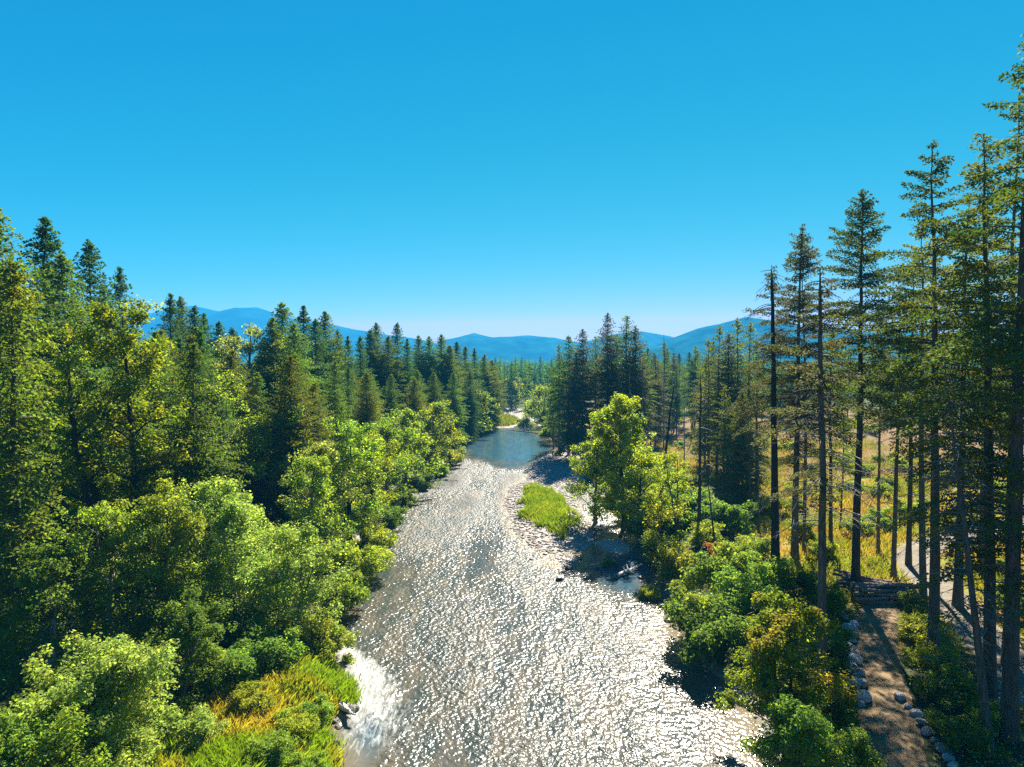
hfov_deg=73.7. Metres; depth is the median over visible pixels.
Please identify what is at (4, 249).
fir tree
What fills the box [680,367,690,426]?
fir tree
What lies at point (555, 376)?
fir tree
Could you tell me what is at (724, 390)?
fir tree
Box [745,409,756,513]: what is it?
snag
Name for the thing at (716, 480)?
shrub
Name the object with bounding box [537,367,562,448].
fir tree
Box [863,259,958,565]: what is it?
fir tree
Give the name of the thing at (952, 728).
shrub
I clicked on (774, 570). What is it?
shrub
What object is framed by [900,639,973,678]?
shrub
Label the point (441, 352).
fir tree
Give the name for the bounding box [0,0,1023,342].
sky
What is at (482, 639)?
river
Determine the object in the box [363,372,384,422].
fir tree
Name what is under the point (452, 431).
hardwood tree
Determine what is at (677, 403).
fir tree
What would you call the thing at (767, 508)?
shrub
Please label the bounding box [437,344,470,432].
fir tree
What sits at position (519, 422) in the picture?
shrub
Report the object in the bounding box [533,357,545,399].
fir tree
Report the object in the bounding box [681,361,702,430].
fir tree
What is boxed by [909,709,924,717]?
boulder
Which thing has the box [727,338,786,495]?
fir tree
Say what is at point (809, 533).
shrub
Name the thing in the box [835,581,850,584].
log
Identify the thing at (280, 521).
shrub
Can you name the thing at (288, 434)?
fir tree
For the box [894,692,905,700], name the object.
boulder
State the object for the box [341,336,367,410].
fir tree
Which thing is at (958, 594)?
fir tree
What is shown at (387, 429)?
hardwood tree
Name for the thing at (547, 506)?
island grass
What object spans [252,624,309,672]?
shrub
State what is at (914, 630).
shrub
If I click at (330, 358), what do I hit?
fir tree
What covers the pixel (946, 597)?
gravel road
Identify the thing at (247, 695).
shrub
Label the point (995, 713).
shrub
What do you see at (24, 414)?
fir tree
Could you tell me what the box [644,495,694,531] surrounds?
shrub
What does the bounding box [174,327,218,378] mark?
fir tree
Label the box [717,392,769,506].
fir tree
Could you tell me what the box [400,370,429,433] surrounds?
fir tree
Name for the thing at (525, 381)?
fir tree
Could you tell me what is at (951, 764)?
boulder
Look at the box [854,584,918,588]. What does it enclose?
log
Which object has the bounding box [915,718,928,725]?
boulder
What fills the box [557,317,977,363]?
hills
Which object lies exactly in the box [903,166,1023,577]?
fir tree
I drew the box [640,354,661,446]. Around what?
fir tree
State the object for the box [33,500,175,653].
hardwood tree
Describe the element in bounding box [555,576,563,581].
river rock
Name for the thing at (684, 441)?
snag
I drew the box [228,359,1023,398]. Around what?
distant forest
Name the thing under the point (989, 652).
fir tree
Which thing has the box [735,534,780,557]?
shrub
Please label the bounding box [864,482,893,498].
shrub
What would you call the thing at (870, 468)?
shrub
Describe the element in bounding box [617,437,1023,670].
meadow grass
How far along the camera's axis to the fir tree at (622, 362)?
163.06 m
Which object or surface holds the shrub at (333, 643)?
on the ground at (624, 547)
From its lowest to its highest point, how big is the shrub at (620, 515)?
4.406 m
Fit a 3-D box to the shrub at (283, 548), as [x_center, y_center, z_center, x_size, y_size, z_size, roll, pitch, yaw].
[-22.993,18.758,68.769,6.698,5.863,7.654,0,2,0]
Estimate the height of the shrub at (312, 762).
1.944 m
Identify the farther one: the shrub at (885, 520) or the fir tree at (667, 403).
the fir tree at (667, 403)
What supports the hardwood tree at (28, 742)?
on the ground at (624, 547)
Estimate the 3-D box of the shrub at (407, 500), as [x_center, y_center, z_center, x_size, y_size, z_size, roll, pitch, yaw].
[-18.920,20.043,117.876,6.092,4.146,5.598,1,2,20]
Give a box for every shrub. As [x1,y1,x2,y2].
[0,567,40,603]
[2,559,89,608]
[82,550,167,601]
[162,647,236,693]
[166,594,268,654]
[168,703,232,751]
[173,560,255,610]
[216,622,297,681]
[220,542,305,581]
[226,679,278,714]
[242,728,299,765]
[251,572,316,617]
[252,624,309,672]
[258,541,315,581]
[259,611,334,657]
[271,703,320,739]
[273,518,305,526]
[279,497,340,529]
[284,518,330,540]
[289,750,333,766]
[299,691,335,728]
[303,535,335,579]
[304,624,360,666]
[309,497,364,530]
[310,568,370,619]
[319,536,396,587]
[352,521,397,555]
[373,504,411,528]
[389,488,420,506]
[398,469,440,488]
[425,461,449,476]
[441,449,464,465]
[513,418,535,426]
[536,413,547,423]
[538,427,560,440]
[598,558,617,568]
[614,501,635,520]
[620,516,674,540]
[636,584,663,600]
[639,529,688,564]
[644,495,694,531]
[646,464,686,486]
[650,541,701,582]
[651,452,678,468]
[656,599,750,666]
[659,411,683,426]
[662,483,712,512]
[663,579,743,642]
[665,487,714,518]
[674,441,683,445]
[679,537,756,594]
[680,474,709,491]
[686,519,725,548]
[688,497,729,529]
[703,541,733,560]
[704,558,776,616]
[708,500,758,533]
[709,471,738,484]
[723,541,751,558]
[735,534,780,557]
[741,548,799,595]
[755,496,791,517]
[776,560,817,599]
[779,671,863,730]
[784,498,809,511]
[785,518,817,539]
[805,539,840,562]
[805,625,860,671]
[809,582,848,615]
[819,713,887,766]
[838,454,854,464]
[839,515,881,536]
[841,449,855,454]
[847,462,854,469]
[848,481,866,491]
[861,506,892,522]
[862,464,877,474]
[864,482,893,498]
[866,515,891,529]
[880,476,901,486]
[888,499,928,514]
[889,458,905,464]
[894,613,947,646]
[895,589,928,610]
[898,464,913,472]
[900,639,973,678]
[909,663,979,711]
[921,707,1010,758]
[961,699,1003,734]
[981,578,1023,595]
[996,556,1004,567]
[996,591,1023,616]
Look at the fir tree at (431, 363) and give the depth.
199.19 m
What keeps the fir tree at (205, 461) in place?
on the ground at (624, 547)
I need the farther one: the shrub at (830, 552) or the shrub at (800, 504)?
the shrub at (800, 504)
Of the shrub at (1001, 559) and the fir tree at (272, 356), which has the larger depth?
the fir tree at (272, 356)
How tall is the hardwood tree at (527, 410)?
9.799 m
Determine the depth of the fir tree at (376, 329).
187.18 m
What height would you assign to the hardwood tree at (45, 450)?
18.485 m
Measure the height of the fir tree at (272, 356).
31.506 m
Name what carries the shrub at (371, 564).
on the ground at (624, 547)
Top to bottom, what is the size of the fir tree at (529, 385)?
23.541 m
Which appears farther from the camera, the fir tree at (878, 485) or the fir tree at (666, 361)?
the fir tree at (666, 361)
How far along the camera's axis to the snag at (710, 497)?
76.04 m
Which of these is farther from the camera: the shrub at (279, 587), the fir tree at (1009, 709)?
the shrub at (279, 587)
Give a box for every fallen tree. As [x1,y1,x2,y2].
[338,702,355,715]
[403,491,440,502]
[510,422,539,433]
[614,561,642,577]
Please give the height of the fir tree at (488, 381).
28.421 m
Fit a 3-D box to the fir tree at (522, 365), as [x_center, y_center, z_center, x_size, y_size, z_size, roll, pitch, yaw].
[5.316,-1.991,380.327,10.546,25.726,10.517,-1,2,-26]
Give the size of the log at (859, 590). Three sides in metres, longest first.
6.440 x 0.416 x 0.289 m
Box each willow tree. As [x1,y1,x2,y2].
[142,474,298,626]
[239,516,353,639]
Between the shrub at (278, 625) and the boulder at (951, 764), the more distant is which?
the shrub at (278, 625)
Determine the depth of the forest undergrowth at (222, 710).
47.35 m
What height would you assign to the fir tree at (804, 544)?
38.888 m
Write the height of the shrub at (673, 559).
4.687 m
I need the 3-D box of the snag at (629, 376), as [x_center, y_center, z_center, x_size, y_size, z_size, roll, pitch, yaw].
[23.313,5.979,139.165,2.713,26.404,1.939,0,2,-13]
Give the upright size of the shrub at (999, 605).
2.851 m
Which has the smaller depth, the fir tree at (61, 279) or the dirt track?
the dirt track
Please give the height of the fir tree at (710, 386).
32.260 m
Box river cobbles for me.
[321,446,766,760]
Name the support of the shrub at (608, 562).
on the ground at (624, 547)
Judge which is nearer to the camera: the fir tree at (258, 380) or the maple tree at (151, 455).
the maple tree at (151, 455)
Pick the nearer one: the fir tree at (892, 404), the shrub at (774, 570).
the shrub at (774, 570)
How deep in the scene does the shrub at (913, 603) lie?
62.80 m
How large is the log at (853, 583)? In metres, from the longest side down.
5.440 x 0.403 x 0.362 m
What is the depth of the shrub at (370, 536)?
88.08 m
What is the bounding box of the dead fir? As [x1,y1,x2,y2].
[902,356,1023,751]
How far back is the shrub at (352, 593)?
65.82 m
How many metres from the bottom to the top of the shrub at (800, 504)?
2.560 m
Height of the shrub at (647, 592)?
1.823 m
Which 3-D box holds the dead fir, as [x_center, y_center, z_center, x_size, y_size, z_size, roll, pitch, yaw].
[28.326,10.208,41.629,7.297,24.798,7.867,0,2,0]
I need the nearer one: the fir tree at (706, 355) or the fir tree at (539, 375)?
the fir tree at (706, 355)
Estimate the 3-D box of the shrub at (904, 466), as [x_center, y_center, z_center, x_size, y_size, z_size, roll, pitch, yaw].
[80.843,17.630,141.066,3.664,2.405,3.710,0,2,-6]
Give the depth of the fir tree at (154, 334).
76.17 m
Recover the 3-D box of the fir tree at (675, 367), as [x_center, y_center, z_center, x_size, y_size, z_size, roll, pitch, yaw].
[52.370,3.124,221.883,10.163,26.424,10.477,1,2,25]
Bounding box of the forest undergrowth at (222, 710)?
[0,449,450,766]
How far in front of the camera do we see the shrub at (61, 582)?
62.62 m
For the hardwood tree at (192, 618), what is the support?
on the ground at (624, 547)
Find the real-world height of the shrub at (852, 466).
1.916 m
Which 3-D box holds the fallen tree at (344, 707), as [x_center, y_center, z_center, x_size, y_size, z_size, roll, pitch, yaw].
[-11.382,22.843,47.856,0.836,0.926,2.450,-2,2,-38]
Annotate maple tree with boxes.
[51,294,199,616]
[582,393,664,529]
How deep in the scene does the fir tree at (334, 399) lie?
115.62 m
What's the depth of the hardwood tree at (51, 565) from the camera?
45.67 m
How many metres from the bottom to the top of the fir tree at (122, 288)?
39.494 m
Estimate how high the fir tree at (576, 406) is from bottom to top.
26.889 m
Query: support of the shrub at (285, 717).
on the ground at (624, 547)
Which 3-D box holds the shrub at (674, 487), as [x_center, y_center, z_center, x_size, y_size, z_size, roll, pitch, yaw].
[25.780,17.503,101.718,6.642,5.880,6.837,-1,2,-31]
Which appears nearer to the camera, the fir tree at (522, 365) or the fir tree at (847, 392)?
the fir tree at (847, 392)
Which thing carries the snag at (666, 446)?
on the ground at (624, 547)
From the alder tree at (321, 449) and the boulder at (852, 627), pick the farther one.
the alder tree at (321, 449)
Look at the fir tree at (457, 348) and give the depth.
213.38 m
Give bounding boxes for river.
[321,409,771,766]
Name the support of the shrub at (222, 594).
on the ground at (624, 547)
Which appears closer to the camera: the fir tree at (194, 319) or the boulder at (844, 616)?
the boulder at (844, 616)
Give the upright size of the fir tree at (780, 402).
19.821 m
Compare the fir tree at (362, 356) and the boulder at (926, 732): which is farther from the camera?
the fir tree at (362, 356)
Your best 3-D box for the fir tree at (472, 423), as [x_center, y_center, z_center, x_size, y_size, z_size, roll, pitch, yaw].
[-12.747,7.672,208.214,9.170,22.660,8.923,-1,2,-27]
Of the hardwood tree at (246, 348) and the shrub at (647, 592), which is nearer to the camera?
the shrub at (647, 592)
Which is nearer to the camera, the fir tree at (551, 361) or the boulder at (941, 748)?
the boulder at (941, 748)
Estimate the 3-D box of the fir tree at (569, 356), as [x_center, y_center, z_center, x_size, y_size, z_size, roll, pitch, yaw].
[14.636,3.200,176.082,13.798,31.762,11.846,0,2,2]
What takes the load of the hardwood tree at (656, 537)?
on the ground at (624, 547)
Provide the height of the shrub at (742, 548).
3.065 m
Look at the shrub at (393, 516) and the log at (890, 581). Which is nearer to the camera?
the log at (890, 581)
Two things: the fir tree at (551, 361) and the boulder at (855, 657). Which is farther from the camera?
the fir tree at (551, 361)
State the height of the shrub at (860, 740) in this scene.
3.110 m
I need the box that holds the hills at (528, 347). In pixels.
[393,331,673,364]
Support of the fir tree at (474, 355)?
on the ground at (624, 547)
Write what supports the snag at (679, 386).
on the ground at (624, 547)
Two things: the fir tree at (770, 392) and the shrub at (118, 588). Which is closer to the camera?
the shrub at (118, 588)
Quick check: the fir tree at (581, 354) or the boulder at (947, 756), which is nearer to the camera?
the boulder at (947, 756)
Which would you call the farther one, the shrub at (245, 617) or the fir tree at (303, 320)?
the fir tree at (303, 320)
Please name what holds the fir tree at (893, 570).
on the ground at (624, 547)
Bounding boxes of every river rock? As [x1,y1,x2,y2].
[327,716,337,724]
[345,704,359,712]
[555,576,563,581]
[565,565,572,569]
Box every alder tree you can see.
[277,439,385,543]
[306,417,409,542]
[336,430,417,532]
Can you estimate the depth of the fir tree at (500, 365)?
354.17 m
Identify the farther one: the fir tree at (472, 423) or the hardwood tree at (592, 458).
the fir tree at (472, 423)
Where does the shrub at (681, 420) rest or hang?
on the ground at (624, 547)
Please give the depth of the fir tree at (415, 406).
157.69 m
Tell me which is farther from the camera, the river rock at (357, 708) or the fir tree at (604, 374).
the fir tree at (604, 374)
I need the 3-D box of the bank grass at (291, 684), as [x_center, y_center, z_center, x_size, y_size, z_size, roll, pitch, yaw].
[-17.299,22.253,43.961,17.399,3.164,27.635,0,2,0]
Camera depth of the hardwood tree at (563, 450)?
164.16 m
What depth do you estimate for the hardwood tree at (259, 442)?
91.15 m
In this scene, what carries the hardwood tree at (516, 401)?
on the ground at (624, 547)
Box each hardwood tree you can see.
[0,540,122,693]
[0,688,112,766]
[3,630,184,766]
[20,418,111,563]
[22,336,132,625]
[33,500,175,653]
[87,478,225,664]
[129,421,242,568]
[141,580,251,711]
[176,369,262,487]
[207,322,284,416]
[228,402,335,530]
[275,454,360,579]
[356,418,422,506]
[377,408,445,491]
[407,400,472,465]
[427,419,471,463]
[468,390,500,434]
[502,377,524,409]
[518,383,555,419]
[522,400,546,421]
[540,408,570,432]
[550,426,593,462]
[562,438,627,523]
[595,444,674,544]
[642,490,683,560]
[648,450,694,535]
[713,589,861,735]
[737,694,858,766]
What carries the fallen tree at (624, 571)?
on the ground at (624, 547)
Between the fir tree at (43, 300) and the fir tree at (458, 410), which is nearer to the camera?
the fir tree at (43, 300)
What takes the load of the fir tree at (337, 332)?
on the ground at (624, 547)
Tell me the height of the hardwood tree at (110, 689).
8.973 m
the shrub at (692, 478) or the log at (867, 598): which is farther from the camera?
the shrub at (692, 478)
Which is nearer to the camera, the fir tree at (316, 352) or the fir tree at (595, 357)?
the fir tree at (316, 352)
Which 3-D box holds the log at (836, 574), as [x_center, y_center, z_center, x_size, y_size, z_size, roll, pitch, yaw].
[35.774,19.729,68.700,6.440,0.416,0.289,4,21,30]
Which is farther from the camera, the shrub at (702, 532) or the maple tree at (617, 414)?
the maple tree at (617, 414)
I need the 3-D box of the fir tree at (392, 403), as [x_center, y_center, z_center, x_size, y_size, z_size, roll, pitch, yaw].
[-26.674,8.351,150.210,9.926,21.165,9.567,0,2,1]
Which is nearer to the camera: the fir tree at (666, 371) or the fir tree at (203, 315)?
the fir tree at (203, 315)
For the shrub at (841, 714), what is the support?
on the ground at (624, 547)
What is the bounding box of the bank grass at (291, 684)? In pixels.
[89,652,365,766]
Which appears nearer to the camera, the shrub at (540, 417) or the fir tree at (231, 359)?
the fir tree at (231, 359)
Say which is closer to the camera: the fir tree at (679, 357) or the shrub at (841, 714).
the shrub at (841, 714)
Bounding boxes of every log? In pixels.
[832,572,889,582]
[833,568,894,582]
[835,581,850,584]
[841,573,891,582]
[842,575,885,582]
[851,582,867,585]
[853,592,898,596]
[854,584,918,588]
[856,596,906,600]
[858,587,917,591]
[859,599,898,602]
[860,583,912,587]
[861,588,917,592]
[863,601,902,604]
[864,593,903,596]
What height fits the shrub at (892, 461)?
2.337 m
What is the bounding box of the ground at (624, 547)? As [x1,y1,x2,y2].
[0,369,1023,766]
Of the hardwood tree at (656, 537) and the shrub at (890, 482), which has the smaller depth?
the hardwood tree at (656, 537)
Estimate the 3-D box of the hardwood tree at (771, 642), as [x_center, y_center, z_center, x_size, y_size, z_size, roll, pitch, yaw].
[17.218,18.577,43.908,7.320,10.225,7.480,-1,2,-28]
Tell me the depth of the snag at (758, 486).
93.03 m
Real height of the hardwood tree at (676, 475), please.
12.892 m
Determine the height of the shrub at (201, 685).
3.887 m
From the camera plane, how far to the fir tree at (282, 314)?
124.42 m
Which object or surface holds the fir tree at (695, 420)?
on the ground at (624, 547)
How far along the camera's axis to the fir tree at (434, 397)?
175.61 m
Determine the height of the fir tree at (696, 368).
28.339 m
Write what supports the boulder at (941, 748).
on the ground at (624, 547)
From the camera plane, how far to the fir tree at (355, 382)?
152.60 m
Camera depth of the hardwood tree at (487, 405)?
225.24 m
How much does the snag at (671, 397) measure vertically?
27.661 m
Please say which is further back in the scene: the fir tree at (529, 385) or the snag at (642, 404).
the fir tree at (529, 385)
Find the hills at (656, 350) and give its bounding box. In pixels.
[587,344,811,365]
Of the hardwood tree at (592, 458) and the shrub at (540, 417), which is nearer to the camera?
the hardwood tree at (592, 458)
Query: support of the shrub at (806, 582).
on the ground at (624, 547)
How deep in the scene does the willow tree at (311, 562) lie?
57.52 m
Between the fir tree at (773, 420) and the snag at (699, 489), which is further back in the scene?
the snag at (699, 489)
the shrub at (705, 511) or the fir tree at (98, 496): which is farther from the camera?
the shrub at (705, 511)
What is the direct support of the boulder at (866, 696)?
on the ground at (624, 547)
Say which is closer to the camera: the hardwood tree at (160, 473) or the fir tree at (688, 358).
the hardwood tree at (160, 473)
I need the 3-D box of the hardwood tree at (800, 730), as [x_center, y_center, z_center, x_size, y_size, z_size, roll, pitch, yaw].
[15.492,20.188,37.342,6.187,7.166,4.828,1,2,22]
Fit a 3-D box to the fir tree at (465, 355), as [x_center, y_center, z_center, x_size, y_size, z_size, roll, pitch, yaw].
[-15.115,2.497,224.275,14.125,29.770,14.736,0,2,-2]
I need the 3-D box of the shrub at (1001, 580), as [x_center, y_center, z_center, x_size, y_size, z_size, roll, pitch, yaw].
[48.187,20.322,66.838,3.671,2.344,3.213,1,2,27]
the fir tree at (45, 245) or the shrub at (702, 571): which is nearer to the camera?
the shrub at (702, 571)
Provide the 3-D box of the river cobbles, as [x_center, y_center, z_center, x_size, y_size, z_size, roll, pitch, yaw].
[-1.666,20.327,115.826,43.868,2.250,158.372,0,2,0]
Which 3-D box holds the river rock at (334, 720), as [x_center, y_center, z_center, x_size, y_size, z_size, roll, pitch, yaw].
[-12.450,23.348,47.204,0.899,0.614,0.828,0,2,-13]
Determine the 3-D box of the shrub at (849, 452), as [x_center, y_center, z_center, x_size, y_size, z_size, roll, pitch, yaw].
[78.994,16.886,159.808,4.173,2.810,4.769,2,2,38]
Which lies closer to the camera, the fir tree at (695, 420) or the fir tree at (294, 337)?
the fir tree at (294, 337)
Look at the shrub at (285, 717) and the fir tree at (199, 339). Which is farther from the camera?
the fir tree at (199, 339)
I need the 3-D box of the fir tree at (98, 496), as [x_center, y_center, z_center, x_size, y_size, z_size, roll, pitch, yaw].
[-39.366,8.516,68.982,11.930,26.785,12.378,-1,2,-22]
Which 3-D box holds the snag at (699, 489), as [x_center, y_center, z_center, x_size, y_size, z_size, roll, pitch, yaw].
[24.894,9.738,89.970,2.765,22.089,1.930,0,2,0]
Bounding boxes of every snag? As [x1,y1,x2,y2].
[627,349,630,398]
[640,364,649,490]
[659,382,674,498]
[662,346,668,448]
[671,347,673,436]
[678,361,682,434]
[680,418,687,472]
[686,357,694,441]
[692,374,711,522]
[700,456,717,553]
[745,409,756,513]
[752,433,770,529]
[839,410,844,530]
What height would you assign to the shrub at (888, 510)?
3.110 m
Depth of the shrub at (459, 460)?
162.98 m
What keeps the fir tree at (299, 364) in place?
on the ground at (624, 547)
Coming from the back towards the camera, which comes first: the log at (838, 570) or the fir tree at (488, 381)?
the fir tree at (488, 381)
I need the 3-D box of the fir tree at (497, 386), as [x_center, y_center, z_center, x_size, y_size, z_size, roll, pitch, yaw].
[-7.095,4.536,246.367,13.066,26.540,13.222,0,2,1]
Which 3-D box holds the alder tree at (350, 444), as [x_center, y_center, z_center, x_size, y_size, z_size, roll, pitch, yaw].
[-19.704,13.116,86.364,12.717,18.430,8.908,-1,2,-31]
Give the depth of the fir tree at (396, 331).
189.44 m
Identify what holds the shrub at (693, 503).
on the ground at (624, 547)
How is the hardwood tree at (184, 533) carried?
on the ground at (624, 547)
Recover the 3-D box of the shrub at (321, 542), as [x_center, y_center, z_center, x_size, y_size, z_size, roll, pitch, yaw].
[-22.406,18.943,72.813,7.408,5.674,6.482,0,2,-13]
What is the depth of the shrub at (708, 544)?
78.07 m
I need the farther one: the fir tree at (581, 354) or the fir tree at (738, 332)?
the fir tree at (581, 354)
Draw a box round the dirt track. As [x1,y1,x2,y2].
[854,603,928,766]
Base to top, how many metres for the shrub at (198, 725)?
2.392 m
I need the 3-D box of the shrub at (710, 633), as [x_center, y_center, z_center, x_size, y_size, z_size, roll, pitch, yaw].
[15.889,20.824,56.142,7.379,5.312,6.768,-1,2,-22]
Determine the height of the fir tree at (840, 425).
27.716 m
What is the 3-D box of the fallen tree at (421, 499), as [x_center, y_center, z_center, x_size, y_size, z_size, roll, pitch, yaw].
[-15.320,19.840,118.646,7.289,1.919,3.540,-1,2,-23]
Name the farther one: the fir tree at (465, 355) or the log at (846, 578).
the fir tree at (465, 355)
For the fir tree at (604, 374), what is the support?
on the ground at (624, 547)
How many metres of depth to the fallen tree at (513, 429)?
233.71 m
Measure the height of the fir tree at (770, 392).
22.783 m
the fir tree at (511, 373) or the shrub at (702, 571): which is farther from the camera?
the fir tree at (511, 373)
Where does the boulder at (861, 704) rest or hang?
on the ground at (624, 547)
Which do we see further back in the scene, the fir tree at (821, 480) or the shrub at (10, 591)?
the shrub at (10, 591)
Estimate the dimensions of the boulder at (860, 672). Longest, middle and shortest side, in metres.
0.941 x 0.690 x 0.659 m
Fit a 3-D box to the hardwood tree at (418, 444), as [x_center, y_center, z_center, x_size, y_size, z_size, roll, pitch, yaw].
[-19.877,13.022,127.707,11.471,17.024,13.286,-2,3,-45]
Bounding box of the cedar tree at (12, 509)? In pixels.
[0,257,71,681]
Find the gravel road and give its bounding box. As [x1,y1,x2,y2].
[897,521,1023,707]
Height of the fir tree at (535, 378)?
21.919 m
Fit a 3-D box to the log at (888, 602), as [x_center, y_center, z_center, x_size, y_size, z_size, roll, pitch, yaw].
[35.981,20.745,64.501,5.440,0.362,0.403,-2,-14,6]
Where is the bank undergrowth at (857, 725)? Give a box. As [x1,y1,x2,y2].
[628,478,1023,766]
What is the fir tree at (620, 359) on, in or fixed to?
on the ground at (624, 547)
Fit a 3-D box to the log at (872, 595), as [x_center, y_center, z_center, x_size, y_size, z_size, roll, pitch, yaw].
[35.812,20.021,65.212,4.641,0.482,0.578,-3,47,-11]
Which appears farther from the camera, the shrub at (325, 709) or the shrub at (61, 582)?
the shrub at (61, 582)
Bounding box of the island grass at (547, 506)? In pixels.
[514,481,585,539]
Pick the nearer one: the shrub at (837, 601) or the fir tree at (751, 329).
the shrub at (837, 601)
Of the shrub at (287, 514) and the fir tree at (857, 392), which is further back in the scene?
the fir tree at (857, 392)
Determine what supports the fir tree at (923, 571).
on the ground at (624, 547)
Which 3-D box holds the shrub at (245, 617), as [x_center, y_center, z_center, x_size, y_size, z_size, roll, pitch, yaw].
[-23.158,19.613,53.839,7.309,4.781,7.969,-1,2,-26]
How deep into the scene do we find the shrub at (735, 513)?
90.01 m
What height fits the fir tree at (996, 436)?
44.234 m
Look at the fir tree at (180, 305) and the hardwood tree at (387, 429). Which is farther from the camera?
the fir tree at (180, 305)
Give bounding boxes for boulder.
[839,613,848,620]
[841,623,858,632]
[842,666,853,674]
[845,648,860,656]
[848,677,860,687]
[849,620,859,627]
[849,653,862,664]
[853,668,864,676]
[855,690,871,702]
[858,677,867,687]
[859,701,864,707]
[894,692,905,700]
[903,703,912,708]
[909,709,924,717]
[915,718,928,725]
[920,726,932,735]
[930,736,940,743]
[934,742,948,753]
[942,752,955,761]
[947,760,957,766]
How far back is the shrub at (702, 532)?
84.39 m
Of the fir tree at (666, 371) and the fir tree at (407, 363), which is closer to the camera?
the fir tree at (407, 363)
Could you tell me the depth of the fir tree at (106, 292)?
103.53 m
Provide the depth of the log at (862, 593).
64.79 m
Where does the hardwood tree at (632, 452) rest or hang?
on the ground at (624, 547)
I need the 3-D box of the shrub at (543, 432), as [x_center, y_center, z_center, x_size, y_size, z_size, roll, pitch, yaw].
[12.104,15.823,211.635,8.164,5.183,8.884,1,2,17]
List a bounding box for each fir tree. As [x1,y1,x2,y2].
[0,208,90,574]
[0,302,68,616]
[16,216,106,506]
[21,252,120,546]
[26,269,75,342]
[52,239,146,431]
[53,343,175,598]
[78,286,145,379]
[103,266,144,357]
[104,330,212,546]
[139,329,182,402]
[139,343,255,595]
[146,335,235,479]
[147,293,186,365]
[166,296,218,372]
[170,337,184,397]
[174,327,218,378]
[175,330,245,498]
[180,305,222,389]
[196,313,221,365]
[196,373,255,544]
[206,320,237,381]
[215,349,271,521]
[220,327,250,402]
[236,372,285,520]
[242,302,328,424]
[244,355,335,528]
[247,317,289,449]
[259,354,333,509]
[260,323,327,429]
[294,305,333,388]
[300,318,352,437]
[300,381,342,481]
[310,310,359,418]
[319,361,359,481]
[329,330,361,429]
[339,368,358,457]
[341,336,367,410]
[345,372,388,475]
[346,371,363,419]
[352,329,393,388]
[352,335,382,394]
[362,322,395,395]
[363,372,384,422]
[371,336,409,411]
[375,374,411,453]
[390,322,414,409]
[398,339,424,409]
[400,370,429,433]
[401,378,431,459]
[408,335,434,401]
[418,336,448,415]
[422,372,452,450]
[429,334,463,422]
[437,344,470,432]
[442,372,470,449]
[444,341,478,430]
[459,346,486,430]
[460,372,484,441]
[467,348,490,428]
[478,354,500,431]
[483,360,508,429]
[495,356,505,403]
[500,362,512,407]
[503,361,515,408]
[505,356,523,408]
[514,357,524,400]
[520,359,531,401]
[522,362,534,404]
[530,365,538,398]
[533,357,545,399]
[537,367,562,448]
[540,364,550,404]
[544,335,589,455]
[544,344,567,449]
[548,358,556,381]
[552,353,595,459]
[557,329,601,458]
[584,313,624,437]
[589,336,605,434]
[599,333,630,439]
[600,316,652,446]
[607,326,664,444]
[638,347,656,441]
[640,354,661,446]
[644,355,676,443]
[658,342,675,434]
[660,369,678,432]
[661,349,670,375]
[666,370,688,437]
[667,353,687,431]
[671,353,686,381]
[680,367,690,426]
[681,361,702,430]
[682,345,703,428]
[684,352,694,407]
[685,339,719,475]
[685,360,720,465]
[688,350,700,412]
[692,326,730,476]
[696,333,760,473]
[704,385,736,500]
[706,317,763,474]
[707,342,722,379]
[717,321,782,487]
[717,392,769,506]
[719,265,828,565]
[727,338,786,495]
[747,267,893,672]
[749,223,853,560]
[763,366,780,415]
[770,372,790,422]
[774,237,838,551]
[788,333,877,545]
[789,188,927,581]
[831,368,845,422]
[834,140,1011,652]
[838,356,854,421]
[847,324,906,553]
[848,357,873,406]
[854,285,940,579]
[857,34,1023,742]
[857,223,974,608]
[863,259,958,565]
[877,371,902,410]
[885,132,1023,708]
[888,195,1023,607]
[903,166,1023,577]
[912,91,1023,665]
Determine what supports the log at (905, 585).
on the log
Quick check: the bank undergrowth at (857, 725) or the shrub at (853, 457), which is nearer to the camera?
the bank undergrowth at (857, 725)
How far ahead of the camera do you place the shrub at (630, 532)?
92.34 m
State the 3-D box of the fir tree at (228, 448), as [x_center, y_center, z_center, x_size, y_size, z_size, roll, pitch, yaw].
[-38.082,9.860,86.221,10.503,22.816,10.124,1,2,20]
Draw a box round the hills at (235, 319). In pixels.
[30,306,436,362]
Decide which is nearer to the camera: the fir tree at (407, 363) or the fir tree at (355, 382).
the fir tree at (355, 382)
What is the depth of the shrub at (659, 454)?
144.51 m
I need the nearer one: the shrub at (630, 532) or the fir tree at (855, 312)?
the fir tree at (855, 312)
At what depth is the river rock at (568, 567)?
81.53 m

